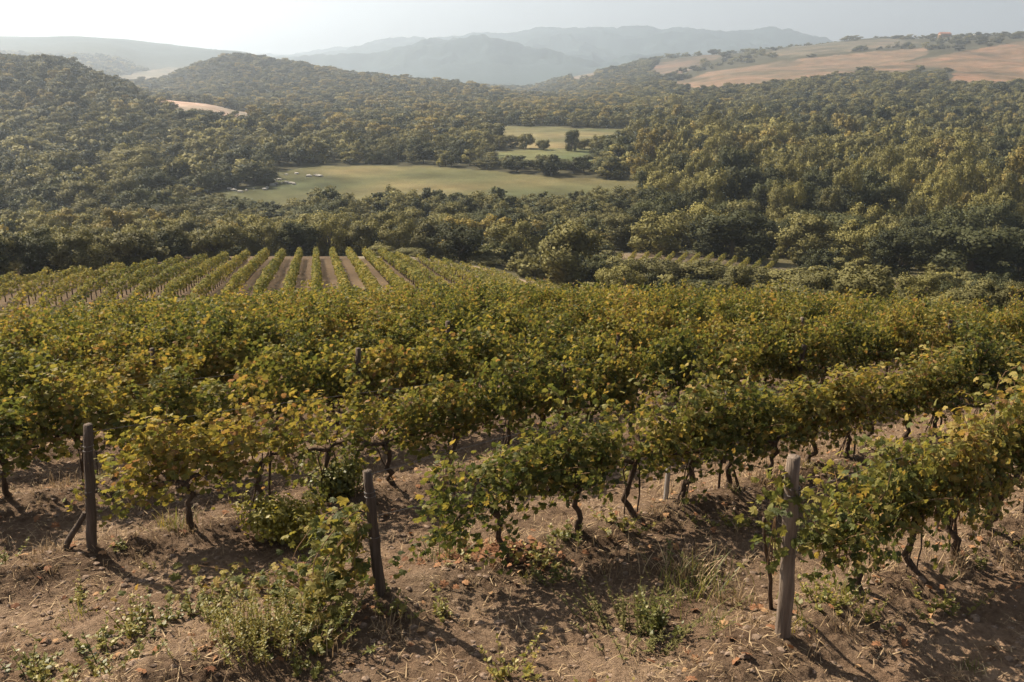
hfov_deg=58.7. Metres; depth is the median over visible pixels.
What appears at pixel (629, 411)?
trellis wire
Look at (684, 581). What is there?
weed
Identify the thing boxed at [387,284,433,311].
grapevine
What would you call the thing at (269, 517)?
bush
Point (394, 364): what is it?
grapevine
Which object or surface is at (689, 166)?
willow
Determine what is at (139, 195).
oak tree
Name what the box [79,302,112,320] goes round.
grapevine
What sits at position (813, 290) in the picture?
shrub
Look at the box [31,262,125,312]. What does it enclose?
vine hedge
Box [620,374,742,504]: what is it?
grapevine
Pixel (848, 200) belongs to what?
oak tree
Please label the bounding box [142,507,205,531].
grass tuft
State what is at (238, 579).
trailing vine
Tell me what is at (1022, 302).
grapevine
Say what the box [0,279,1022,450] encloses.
vine foliage
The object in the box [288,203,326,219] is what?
oak tree
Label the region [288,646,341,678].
weed
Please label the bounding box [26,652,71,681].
weed
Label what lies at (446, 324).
wooden post
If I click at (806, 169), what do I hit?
poplar
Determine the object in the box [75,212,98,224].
oak tree
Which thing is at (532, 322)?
grapevine
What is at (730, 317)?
grapevine
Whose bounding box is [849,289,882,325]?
grapevine
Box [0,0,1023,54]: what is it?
sky
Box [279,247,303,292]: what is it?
vine hedge
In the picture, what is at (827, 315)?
grapevine
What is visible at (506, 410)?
grapevine
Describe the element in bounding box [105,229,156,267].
tree
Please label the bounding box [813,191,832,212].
oak tree
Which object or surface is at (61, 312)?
grapevine
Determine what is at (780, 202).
poplar
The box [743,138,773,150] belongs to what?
autumn tree
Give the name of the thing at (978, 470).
grapevine
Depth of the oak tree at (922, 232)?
202.93 m
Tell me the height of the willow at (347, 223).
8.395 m
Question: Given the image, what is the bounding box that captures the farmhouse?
[938,32,951,36]
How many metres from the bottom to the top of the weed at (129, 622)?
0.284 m
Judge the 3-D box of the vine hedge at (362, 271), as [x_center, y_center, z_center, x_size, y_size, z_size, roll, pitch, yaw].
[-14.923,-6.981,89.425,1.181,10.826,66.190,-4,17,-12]
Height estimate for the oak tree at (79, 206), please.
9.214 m
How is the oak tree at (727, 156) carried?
on the terrain at (534, 55)
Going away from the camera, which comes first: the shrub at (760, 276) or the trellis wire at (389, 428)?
the trellis wire at (389, 428)
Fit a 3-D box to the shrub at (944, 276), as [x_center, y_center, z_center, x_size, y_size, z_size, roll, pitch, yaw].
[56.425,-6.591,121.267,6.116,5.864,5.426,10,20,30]
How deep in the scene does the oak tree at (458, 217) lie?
184.29 m
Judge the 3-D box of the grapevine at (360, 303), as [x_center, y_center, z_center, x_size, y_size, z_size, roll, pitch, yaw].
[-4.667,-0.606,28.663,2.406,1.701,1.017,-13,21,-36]
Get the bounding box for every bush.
[235,487,329,552]
[295,444,367,502]
[551,562,752,666]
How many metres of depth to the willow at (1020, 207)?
248.52 m
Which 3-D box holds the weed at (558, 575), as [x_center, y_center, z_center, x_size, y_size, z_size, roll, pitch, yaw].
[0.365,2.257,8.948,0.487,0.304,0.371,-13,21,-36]
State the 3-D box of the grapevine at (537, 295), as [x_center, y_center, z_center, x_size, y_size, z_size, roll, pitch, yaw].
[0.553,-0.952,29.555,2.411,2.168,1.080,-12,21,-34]
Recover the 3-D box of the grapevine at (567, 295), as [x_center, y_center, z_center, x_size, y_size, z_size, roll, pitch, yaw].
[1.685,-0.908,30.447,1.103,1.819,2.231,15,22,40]
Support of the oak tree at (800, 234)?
on the terrain at (534, 55)
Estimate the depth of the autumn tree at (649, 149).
376.65 m
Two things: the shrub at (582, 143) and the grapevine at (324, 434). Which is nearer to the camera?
the grapevine at (324, 434)
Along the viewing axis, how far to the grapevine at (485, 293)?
34.91 m
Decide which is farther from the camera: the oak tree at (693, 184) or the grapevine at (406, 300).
the oak tree at (693, 184)
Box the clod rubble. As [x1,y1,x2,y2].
[0,392,1023,681]
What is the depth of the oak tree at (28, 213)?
199.49 m
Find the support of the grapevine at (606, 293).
on the ground at (238, 545)
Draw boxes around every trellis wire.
[0,320,846,399]
[93,325,1023,431]
[103,345,1023,477]
[372,345,1022,473]
[377,384,958,515]
[799,417,1019,491]
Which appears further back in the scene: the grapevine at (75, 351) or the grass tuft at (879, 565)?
the grapevine at (75, 351)
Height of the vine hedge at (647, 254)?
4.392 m
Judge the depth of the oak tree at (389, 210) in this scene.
221.40 m
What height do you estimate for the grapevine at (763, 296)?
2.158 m
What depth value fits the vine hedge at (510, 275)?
119.95 m
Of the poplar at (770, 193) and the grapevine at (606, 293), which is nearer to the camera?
the grapevine at (606, 293)
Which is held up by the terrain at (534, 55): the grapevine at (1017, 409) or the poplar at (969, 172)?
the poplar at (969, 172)
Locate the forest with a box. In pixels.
[0,31,1023,303]
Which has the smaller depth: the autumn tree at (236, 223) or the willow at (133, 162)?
the autumn tree at (236, 223)
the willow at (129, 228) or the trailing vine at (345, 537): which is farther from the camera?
the willow at (129, 228)
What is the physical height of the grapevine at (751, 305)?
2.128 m
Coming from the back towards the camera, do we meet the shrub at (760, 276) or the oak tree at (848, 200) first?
the oak tree at (848, 200)
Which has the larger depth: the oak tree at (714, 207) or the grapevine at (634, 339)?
the oak tree at (714, 207)
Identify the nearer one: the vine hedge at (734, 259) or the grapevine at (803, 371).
the grapevine at (803, 371)
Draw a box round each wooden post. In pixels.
[83,423,96,550]
[149,348,156,377]
[354,348,360,437]
[362,469,386,595]
[445,321,450,390]
[560,364,566,430]
[616,334,619,357]
[775,453,800,639]
[791,344,806,392]
[794,317,803,360]
[945,319,952,350]
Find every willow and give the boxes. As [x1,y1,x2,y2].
[22,213,70,233]
[25,210,61,226]
[39,224,73,234]
[46,226,102,268]
[60,242,109,270]
[70,213,110,231]
[104,153,154,177]
[107,142,157,164]
[108,223,156,244]
[119,211,143,218]
[139,220,161,230]
[170,210,206,224]
[211,221,252,255]
[233,214,280,254]
[242,222,288,255]
[265,220,298,255]
[297,210,331,250]
[310,217,349,255]
[324,211,348,223]
[330,213,359,231]
[347,219,381,248]
[373,219,418,250]
[388,211,416,225]
[423,213,450,231]
[436,212,466,216]
[485,219,540,262]
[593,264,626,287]
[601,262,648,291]
[627,209,695,254]
[643,170,679,194]
[676,174,706,192]
[677,202,727,245]
[684,151,713,177]
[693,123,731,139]
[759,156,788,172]
[762,121,802,144]
[767,202,802,243]
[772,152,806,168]
[774,160,804,182]
[796,134,834,150]
[819,133,846,151]
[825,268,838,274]
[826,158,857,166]
[848,201,887,224]
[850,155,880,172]
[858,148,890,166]
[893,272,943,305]
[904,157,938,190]
[910,175,937,195]
[915,185,959,215]
[941,138,990,160]
[950,131,982,148]
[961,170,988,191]
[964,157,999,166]
[998,191,1023,215]
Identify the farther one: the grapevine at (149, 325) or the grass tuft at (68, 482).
the grapevine at (149, 325)
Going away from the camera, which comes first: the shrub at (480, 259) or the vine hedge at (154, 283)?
the vine hedge at (154, 283)
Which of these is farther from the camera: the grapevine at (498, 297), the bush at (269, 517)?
the grapevine at (498, 297)
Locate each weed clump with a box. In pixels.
[158,571,318,669]
[221,562,385,662]
[634,586,683,644]
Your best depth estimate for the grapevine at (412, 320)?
20.27 m
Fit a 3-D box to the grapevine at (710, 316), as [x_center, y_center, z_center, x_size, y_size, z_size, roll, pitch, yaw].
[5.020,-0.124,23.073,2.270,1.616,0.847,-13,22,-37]
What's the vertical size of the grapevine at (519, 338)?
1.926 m
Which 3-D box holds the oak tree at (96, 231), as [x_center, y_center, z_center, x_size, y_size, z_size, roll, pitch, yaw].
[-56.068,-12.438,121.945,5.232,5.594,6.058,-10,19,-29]
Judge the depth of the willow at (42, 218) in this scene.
178.79 m
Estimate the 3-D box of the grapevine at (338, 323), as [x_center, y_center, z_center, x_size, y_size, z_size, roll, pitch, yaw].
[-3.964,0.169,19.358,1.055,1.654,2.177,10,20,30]
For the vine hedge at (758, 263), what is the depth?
178.31 m
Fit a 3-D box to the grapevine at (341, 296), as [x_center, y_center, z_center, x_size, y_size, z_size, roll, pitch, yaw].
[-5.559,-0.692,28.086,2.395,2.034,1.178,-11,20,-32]
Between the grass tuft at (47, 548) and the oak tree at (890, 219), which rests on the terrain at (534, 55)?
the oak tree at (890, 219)
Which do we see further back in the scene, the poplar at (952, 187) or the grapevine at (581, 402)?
the poplar at (952, 187)
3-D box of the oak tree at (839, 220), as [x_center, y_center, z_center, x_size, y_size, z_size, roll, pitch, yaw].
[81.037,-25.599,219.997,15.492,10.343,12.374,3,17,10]
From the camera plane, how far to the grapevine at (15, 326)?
20.33 m
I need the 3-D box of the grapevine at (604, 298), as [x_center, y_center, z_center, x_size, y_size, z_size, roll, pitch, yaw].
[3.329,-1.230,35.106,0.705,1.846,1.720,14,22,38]
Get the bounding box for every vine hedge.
[0,267,51,301]
[0,271,21,291]
[2,265,88,316]
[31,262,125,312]
[56,257,157,310]
[85,254,183,312]
[126,253,207,305]
[159,251,229,298]
[189,249,249,300]
[220,247,269,299]
[253,248,286,295]
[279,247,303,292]
[310,246,322,293]
[329,247,351,294]
[345,246,380,293]
[361,246,408,292]
[378,246,443,291]
[395,251,466,287]
[415,253,477,288]
[430,255,498,285]
[442,257,519,289]
[460,261,530,288]
[477,264,536,288]
[490,267,535,287]
[501,270,536,287]
[526,277,542,287]
[545,278,567,290]
[627,250,636,260]
[639,250,649,263]
[649,250,661,265]
[665,250,675,259]
[675,250,688,262]
[687,252,700,262]
[704,252,713,261]
[716,252,726,262]
[724,253,739,265]
[738,256,749,265]
[752,255,766,267]
[764,256,778,269]
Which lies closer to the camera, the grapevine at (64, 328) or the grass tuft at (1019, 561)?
the grass tuft at (1019, 561)
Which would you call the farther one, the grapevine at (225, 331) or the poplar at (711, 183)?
the poplar at (711, 183)
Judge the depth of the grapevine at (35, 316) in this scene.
22.78 m
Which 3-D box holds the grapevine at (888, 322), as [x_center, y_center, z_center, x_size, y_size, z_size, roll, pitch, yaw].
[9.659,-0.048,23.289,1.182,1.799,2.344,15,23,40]
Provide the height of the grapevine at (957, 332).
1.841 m
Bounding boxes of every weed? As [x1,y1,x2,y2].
[0,536,29,564]
[0,642,56,681]
[14,616,124,673]
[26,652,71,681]
[42,638,145,681]
[68,569,111,604]
[75,624,167,673]
[89,592,152,645]
[96,484,122,499]
[109,536,127,551]
[131,582,195,637]
[140,561,155,571]
[180,562,238,618]
[201,602,229,622]
[232,490,256,511]
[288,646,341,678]
[353,589,425,619]
[372,579,389,591]
[429,582,452,624]
[441,524,490,565]
[477,621,547,681]
[508,528,563,571]
[529,558,572,585]
[545,519,583,545]
[573,675,634,681]
[588,504,665,536]
[666,537,722,584]
[681,505,706,526]
[704,509,766,529]
[794,567,839,595]
[794,575,871,615]
[795,522,817,554]
[805,579,851,603]
[849,594,896,629]
[858,439,892,454]
[880,428,919,446]
[907,575,993,623]
[966,553,989,569]
[1002,527,1023,547]
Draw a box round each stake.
[663,454,671,499]
[722,391,728,463]
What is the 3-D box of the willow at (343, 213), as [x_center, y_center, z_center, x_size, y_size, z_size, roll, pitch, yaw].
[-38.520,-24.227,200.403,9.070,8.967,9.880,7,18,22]
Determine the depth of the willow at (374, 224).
180.95 m
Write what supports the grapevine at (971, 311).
on the ground at (238, 545)
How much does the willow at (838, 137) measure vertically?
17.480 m
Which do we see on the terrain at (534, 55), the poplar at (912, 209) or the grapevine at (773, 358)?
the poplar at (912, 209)
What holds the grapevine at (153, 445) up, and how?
on the ground at (238, 545)
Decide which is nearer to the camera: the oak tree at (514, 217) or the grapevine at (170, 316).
the grapevine at (170, 316)
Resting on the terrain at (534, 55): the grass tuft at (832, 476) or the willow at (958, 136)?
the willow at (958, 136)
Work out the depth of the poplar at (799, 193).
239.75 m
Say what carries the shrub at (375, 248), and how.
on the terrain at (534, 55)
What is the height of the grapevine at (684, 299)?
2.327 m
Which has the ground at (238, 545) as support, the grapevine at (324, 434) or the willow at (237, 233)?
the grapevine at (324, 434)
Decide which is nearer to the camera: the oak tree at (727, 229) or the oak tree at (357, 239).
the oak tree at (357, 239)
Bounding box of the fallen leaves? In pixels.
[0,386,1022,681]
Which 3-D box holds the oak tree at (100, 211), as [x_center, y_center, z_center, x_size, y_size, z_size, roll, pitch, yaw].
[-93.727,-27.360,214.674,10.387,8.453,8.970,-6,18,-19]
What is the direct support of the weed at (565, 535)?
on the ground at (238, 545)
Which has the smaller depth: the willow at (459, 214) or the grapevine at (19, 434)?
the grapevine at (19, 434)
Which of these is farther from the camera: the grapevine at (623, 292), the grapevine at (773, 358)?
the grapevine at (623, 292)
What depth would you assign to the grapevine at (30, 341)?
17.86 m
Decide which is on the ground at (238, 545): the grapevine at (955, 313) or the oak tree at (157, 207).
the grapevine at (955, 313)
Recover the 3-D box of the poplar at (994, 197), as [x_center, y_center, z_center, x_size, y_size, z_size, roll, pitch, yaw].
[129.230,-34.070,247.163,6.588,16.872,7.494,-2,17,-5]
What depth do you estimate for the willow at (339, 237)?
152.16 m
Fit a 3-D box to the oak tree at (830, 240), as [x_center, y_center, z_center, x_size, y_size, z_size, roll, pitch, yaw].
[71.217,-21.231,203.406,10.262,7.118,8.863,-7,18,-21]
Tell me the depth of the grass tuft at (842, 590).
8.33 m
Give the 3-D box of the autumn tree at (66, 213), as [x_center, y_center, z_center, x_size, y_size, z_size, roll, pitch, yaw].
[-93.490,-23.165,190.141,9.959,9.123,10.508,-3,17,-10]
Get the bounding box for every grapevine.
[0,289,61,347]
[0,305,54,336]
[0,306,71,372]
[0,329,64,409]
[0,335,79,407]
[0,362,167,483]
[0,364,94,495]
[2,353,141,440]
[4,309,127,384]
[25,316,95,360]
[31,314,130,360]
[35,295,89,332]
[35,300,94,328]
[49,308,70,318]
[60,296,136,371]
[62,310,167,396]
[62,404,284,528]
[66,300,131,328]
[66,336,223,409]
[74,324,160,368]
[74,356,249,470]
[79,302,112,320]
[80,320,116,340]
[89,291,154,329]
[95,309,153,361]
[106,295,209,371]
[111,299,183,363]
[112,320,155,344]
[112,372,285,446]
[120,321,258,397]
[131,297,193,329]
[132,296,190,326]
[144,305,223,346]
[145,291,200,318]
[167,299,203,322]
[167,299,252,380]
[174,296,212,314]
[175,373,327,512]
[181,299,210,311]
[182,309,306,395]
[193,298,252,318]
[197,291,240,314]
[200,296,277,346]
[201,296,291,371]
[206,339,344,447]
[213,301,259,319]
[216,286,262,315]
[220,285,280,314]
[226,365,406,497]
[245,286,290,311]
[247,325,341,398]
[248,314,306,346]
[258,296,304,322]
[260,289,348,350]
[264,280,343,347]
[269,287,304,312]
[270,289,291,306]
[270,302,298,318]
[273,344,397,442]
[277,312,363,359]
[279,312,375,404]
[283,280,338,315]
[304,286,365,354]
[305,288,353,312]
[310,362,475,485]
[312,336,444,432]
[313,296,368,316]
[334,296,394,312]
[334,304,403,363]
[336,291,391,321]
[340,306,414,401]
[342,294,393,348]
[348,292,380,311]
[356,285,400,312]
[362,373,507,472]
[364,285,415,313]
[368,295,407,331]
[371,299,430,324]
[373,288,445,342]
[378,322,466,382]
[380,311,502,416]
[384,383,613,578]
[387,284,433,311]
[387,294,442,322]
[389,284,413,299]
[395,282,431,298]
[408,294,452,323]
[410,303,474,354]
[410,305,524,395]
[416,287,459,318]
[416,345,565,457]
[419,282,444,313]
[422,286,456,311]
[432,289,468,315]
[434,295,483,341]
[437,288,499,356]
[440,277,489,316]
[446,277,497,311]
[449,308,563,396]
[458,291,522,347]
[458,305,491,328]
[460,305,527,378]
[467,331,591,444]
[469,278,493,311]
[474,404,662,531]
[476,278,504,307]
[481,301,559,382]
[485,285,524,314]
[488,287,527,303]
[493,291,531,312]
[496,286,551,320]
[505,319,601,390]
[506,278,544,307]
[512,312,544,362]
[516,279,556,311]
[525,308,591,364]
[533,286,574,310]
[536,306,584,338]
[537,296,577,320]
[545,345,654,432]
[545,367,712,517]
[547,294,594,351]
[552,282,581,300]
[557,288,581,312]
[560,286,593,321]
[567,283,597,305]
[568,329,632,391]
[574,293,642,354]
[579,277,627,333]
[583,297,657,373]
[583,318,675,434]
[586,288,610,302]
[587,287,611,301]
[592,284,627,310]
[606,284,666,368]
[609,285,640,304]
[614,293,652,321]
[619,289,659,309]
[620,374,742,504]
[623,325,693,393]
[625,325,715,423]
[628,300,665,340]
[637,287,659,318]
[638,304,694,343]
[640,282,669,306]
[648,345,803,488]
[649,283,687,320]
[654,323,754,404]
[655,284,691,309]
[656,300,724,389]
[663,285,685,301]
[664,278,715,340]
[666,292,716,331]
[678,285,707,308]
[683,294,745,386]
[685,288,712,300]
[685,321,777,407]
[701,293,739,325]
[702,309,730,332]
[703,283,745,320]
[703,382,834,477]
[704,303,780,363]
[706,299,750,346]
[718,288,772,359]
[724,290,763,320]
[728,281,754,307]
[733,308,801,390]
[744,319,793,362]
[748,281,788,303]
[748,375,872,463]
[749,280,786,311]
[749,283,794,337]
[755,292,822,373]
[756,298,818,339]
[758,309,848,391]
[765,279,796,310]
[766,414,991,599]
[785,287,807,313]
[787,322,857,386]
[795,362,905,457]
[796,285,838,341]
[799,288,823,319]
[804,291,861,355]
[805,291,844,323]
[808,288,894,379]
[819,295,842,310]
[824,287,876,363]
[834,298,861,349]
[836,424,1000,573]
[843,361,942,448]
[847,324,909,379]
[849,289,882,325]
[855,300,890,343]
[859,293,927,378]
[859,294,897,330]
[866,305,898,330]
[867,301,885,323]
[872,340,981,440]
[873,288,902,316]
[877,341,993,441]
[879,300,916,368]
[880,287,927,360]
[894,303,940,370]
[901,363,1023,556]
[908,305,940,353]
[914,308,968,360]
[925,286,955,336]
[926,312,1021,426]
[930,292,963,317]
[933,366,1023,528]
[934,335,1023,416]
[939,304,976,333]
[944,310,989,354]
[954,304,980,325]
[955,303,1000,361]
[959,299,996,334]
[961,302,975,318]
[970,333,1023,411]
[971,294,990,320]
[983,311,1001,337]
[985,320,1019,357]
[986,286,1023,354]
[988,356,1023,513]
[994,306,1022,360]
[996,298,1023,328]
[1003,311,1023,348]
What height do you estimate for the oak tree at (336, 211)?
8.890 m
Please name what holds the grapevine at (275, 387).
on the ground at (238, 545)
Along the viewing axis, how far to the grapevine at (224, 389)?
12.45 m
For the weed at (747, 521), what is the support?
on the ground at (238, 545)
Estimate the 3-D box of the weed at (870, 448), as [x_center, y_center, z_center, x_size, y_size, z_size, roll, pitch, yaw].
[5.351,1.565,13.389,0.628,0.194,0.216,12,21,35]
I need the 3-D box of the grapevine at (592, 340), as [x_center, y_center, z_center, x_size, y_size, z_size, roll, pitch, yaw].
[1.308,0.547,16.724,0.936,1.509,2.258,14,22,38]
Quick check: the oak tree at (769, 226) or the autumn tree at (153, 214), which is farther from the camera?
the oak tree at (769, 226)
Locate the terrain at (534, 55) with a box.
[0,25,1023,318]
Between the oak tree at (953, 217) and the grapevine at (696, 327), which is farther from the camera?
the oak tree at (953, 217)
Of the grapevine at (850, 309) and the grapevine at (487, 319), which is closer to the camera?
the grapevine at (487, 319)
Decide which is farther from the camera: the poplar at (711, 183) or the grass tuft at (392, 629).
the poplar at (711, 183)
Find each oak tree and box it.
[0,232,65,277]
[0,235,19,278]
[1,226,66,273]
[13,209,42,220]
[38,149,80,172]
[40,225,59,237]
[47,231,94,274]
[52,180,99,207]
[69,198,102,213]
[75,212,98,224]
[84,226,113,256]
[91,232,124,266]
[92,207,121,218]
[98,149,135,162]
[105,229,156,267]
[109,176,138,200]
[110,187,154,209]
[123,147,165,169]
[129,218,145,224]
[131,167,178,191]
[136,203,180,211]
[150,225,190,257]
[160,203,190,218]
[173,216,204,233]
[187,229,207,242]
[189,216,204,223]
[206,217,245,240]
[272,220,329,255]
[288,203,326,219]
[305,215,336,254]
[311,198,354,212]
[311,208,343,215]
[344,221,376,255]
[368,211,396,228]
[373,208,411,219]
[393,207,424,224]
[409,217,445,257]
[425,221,490,261]
[427,212,451,220]
[434,201,472,217]
[435,197,475,211]
[441,213,464,227]
[456,214,478,229]
[469,211,514,238]
[473,207,511,215]
[485,212,529,226]
[534,217,604,287]
[564,129,579,150]
[601,213,645,250]
[623,204,673,228]
[628,193,684,227]
[633,185,687,210]
[664,152,702,175]
[677,188,703,215]
[687,180,710,199]
[689,197,731,217]
[690,208,772,263]
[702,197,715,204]
[707,175,745,205]
[709,145,751,177]
[714,149,762,173]
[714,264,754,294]
[715,198,748,214]
[722,165,760,213]
[723,214,780,255]
[726,199,767,218]
[740,164,786,197]
[748,177,786,215]
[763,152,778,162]
[772,215,807,250]
[774,212,836,261]
[779,181,819,211]
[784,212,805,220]
[797,208,828,219]
[800,170,835,188]
[802,123,844,139]
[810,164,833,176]
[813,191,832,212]
[819,231,841,250]
[823,212,871,244]
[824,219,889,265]
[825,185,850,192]
[826,157,849,176]
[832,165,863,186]
[832,185,869,214]
[832,212,860,227]
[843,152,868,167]
[845,136,878,157]
[857,180,894,210]
[859,167,890,186]
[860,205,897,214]
[861,228,948,277]
[875,213,905,226]
[878,209,907,224]
[879,179,909,212]
[884,222,908,231]
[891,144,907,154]
[894,223,941,251]
[899,214,934,228]
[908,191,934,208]
[918,209,987,227]
[927,222,1023,279]
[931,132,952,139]
[935,204,988,230]
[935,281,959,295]
[944,201,966,212]
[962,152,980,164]
[962,199,1021,229]
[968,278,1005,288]
[973,277,1003,308]
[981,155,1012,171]
[989,136,1023,155]
[994,279,1023,311]
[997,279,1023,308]
[999,225,1023,283]
[1004,211,1023,226]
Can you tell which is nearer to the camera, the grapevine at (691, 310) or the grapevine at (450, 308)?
the grapevine at (691, 310)
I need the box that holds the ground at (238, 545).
[0,339,1023,681]
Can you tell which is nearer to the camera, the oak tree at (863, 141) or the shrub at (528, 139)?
the oak tree at (863, 141)
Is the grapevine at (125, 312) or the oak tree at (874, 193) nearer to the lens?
the grapevine at (125, 312)
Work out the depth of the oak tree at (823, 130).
448.63 m
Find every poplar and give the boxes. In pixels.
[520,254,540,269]
[630,163,663,191]
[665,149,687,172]
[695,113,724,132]
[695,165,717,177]
[697,166,740,204]
[706,130,726,163]
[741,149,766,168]
[746,139,767,163]
[762,183,794,219]
[765,175,793,209]
[777,177,808,219]
[792,154,809,176]
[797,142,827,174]
[814,185,840,213]
[832,158,865,205]
[877,140,903,176]
[887,173,908,195]
[890,170,913,197]
[891,156,914,193]
[899,194,928,218]
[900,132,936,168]
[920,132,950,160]
[926,166,946,186]
[927,169,967,213]
[927,194,945,211]
[934,172,956,202]
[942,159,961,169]
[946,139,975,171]
[947,153,983,200]
[964,190,1004,211]
[973,158,1005,207]
[978,187,1000,202]
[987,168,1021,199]
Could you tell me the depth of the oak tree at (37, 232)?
97.71 m
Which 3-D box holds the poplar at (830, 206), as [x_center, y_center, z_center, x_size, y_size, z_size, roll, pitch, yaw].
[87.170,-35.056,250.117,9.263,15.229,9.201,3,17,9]
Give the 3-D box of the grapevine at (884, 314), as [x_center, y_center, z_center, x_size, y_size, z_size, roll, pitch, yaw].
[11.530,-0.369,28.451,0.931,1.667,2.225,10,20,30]
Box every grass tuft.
[23,555,48,570]
[28,533,74,555]
[49,469,79,487]
[52,599,96,621]
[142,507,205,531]
[149,510,185,532]
[166,498,211,535]
[213,599,264,637]
[295,611,351,657]
[367,596,419,640]
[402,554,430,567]
[416,532,475,563]
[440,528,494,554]
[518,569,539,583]
[587,552,629,581]
[622,530,743,598]
[622,591,650,609]
[633,534,778,619]
[647,476,680,494]
[650,500,675,520]
[702,571,765,611]
[702,601,744,632]
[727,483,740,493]
[748,456,783,489]
[773,605,819,632]
[802,439,832,457]
[814,455,849,479]
[817,566,869,612]
[826,602,871,644]
[845,547,902,578]
[930,541,990,583]
[954,653,992,675]
[990,533,1023,570]
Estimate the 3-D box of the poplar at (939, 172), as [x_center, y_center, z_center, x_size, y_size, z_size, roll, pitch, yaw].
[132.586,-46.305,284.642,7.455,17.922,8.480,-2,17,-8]
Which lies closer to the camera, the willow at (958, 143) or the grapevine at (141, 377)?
the grapevine at (141, 377)
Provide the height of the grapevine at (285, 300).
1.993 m
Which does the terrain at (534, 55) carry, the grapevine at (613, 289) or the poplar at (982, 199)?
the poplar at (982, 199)
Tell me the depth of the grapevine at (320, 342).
16.06 m
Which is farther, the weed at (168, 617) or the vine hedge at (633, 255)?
the vine hedge at (633, 255)
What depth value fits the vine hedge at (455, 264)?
102.28 m
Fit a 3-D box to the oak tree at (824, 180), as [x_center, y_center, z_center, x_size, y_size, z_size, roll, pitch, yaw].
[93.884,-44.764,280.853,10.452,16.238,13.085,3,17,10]
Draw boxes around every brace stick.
[62,512,85,549]
[762,517,772,609]
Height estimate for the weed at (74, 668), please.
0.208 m
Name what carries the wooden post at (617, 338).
on the ground at (238, 545)
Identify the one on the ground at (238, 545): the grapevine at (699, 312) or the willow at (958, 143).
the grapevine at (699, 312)
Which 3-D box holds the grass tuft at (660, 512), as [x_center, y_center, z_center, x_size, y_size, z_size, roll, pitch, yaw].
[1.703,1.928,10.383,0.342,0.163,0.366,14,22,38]
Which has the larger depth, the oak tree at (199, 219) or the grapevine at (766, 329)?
the oak tree at (199, 219)
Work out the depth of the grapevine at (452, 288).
33.52 m
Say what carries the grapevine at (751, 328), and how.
on the ground at (238, 545)
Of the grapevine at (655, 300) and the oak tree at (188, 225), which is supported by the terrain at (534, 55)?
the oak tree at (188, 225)
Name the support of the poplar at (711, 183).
on the terrain at (534, 55)
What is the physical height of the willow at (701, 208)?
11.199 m
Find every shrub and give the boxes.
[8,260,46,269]
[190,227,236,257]
[368,245,394,255]
[392,247,427,256]
[465,254,505,267]
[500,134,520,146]
[517,132,535,148]
[535,139,549,149]
[575,138,592,148]
[598,254,645,282]
[637,256,682,282]
[673,258,729,280]
[718,264,772,284]
[766,267,815,283]
[780,284,834,296]
[787,270,850,298]
[828,262,898,303]
[894,286,903,295]
[914,270,958,287]
[921,291,979,311]
[944,284,1006,311]
[963,278,990,289]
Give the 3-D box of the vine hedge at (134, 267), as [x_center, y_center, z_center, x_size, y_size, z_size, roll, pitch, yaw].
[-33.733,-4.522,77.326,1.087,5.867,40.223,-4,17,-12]
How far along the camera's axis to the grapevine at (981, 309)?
32.18 m
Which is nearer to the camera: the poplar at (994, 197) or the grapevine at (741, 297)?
the grapevine at (741, 297)
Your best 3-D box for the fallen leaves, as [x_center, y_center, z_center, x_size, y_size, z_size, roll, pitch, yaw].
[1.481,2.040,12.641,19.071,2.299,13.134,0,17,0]
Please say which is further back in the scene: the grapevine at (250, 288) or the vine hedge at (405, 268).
the vine hedge at (405, 268)
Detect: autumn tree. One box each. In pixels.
[38,207,79,232]
[93,207,142,231]
[99,219,128,229]
[145,208,173,227]
[215,220,240,242]
[437,216,479,254]
[632,128,663,165]
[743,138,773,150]
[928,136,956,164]
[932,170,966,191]
[957,191,970,210]
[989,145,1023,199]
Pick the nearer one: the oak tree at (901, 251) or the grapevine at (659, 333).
the grapevine at (659, 333)
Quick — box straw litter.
[0,392,1023,681]
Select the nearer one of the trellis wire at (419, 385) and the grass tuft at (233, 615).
the grass tuft at (233, 615)
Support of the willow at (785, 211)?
on the terrain at (534, 55)
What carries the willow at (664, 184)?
on the terrain at (534, 55)
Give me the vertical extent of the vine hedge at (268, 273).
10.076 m
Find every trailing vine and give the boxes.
[110,557,411,607]
[257,496,375,679]
[734,470,829,580]

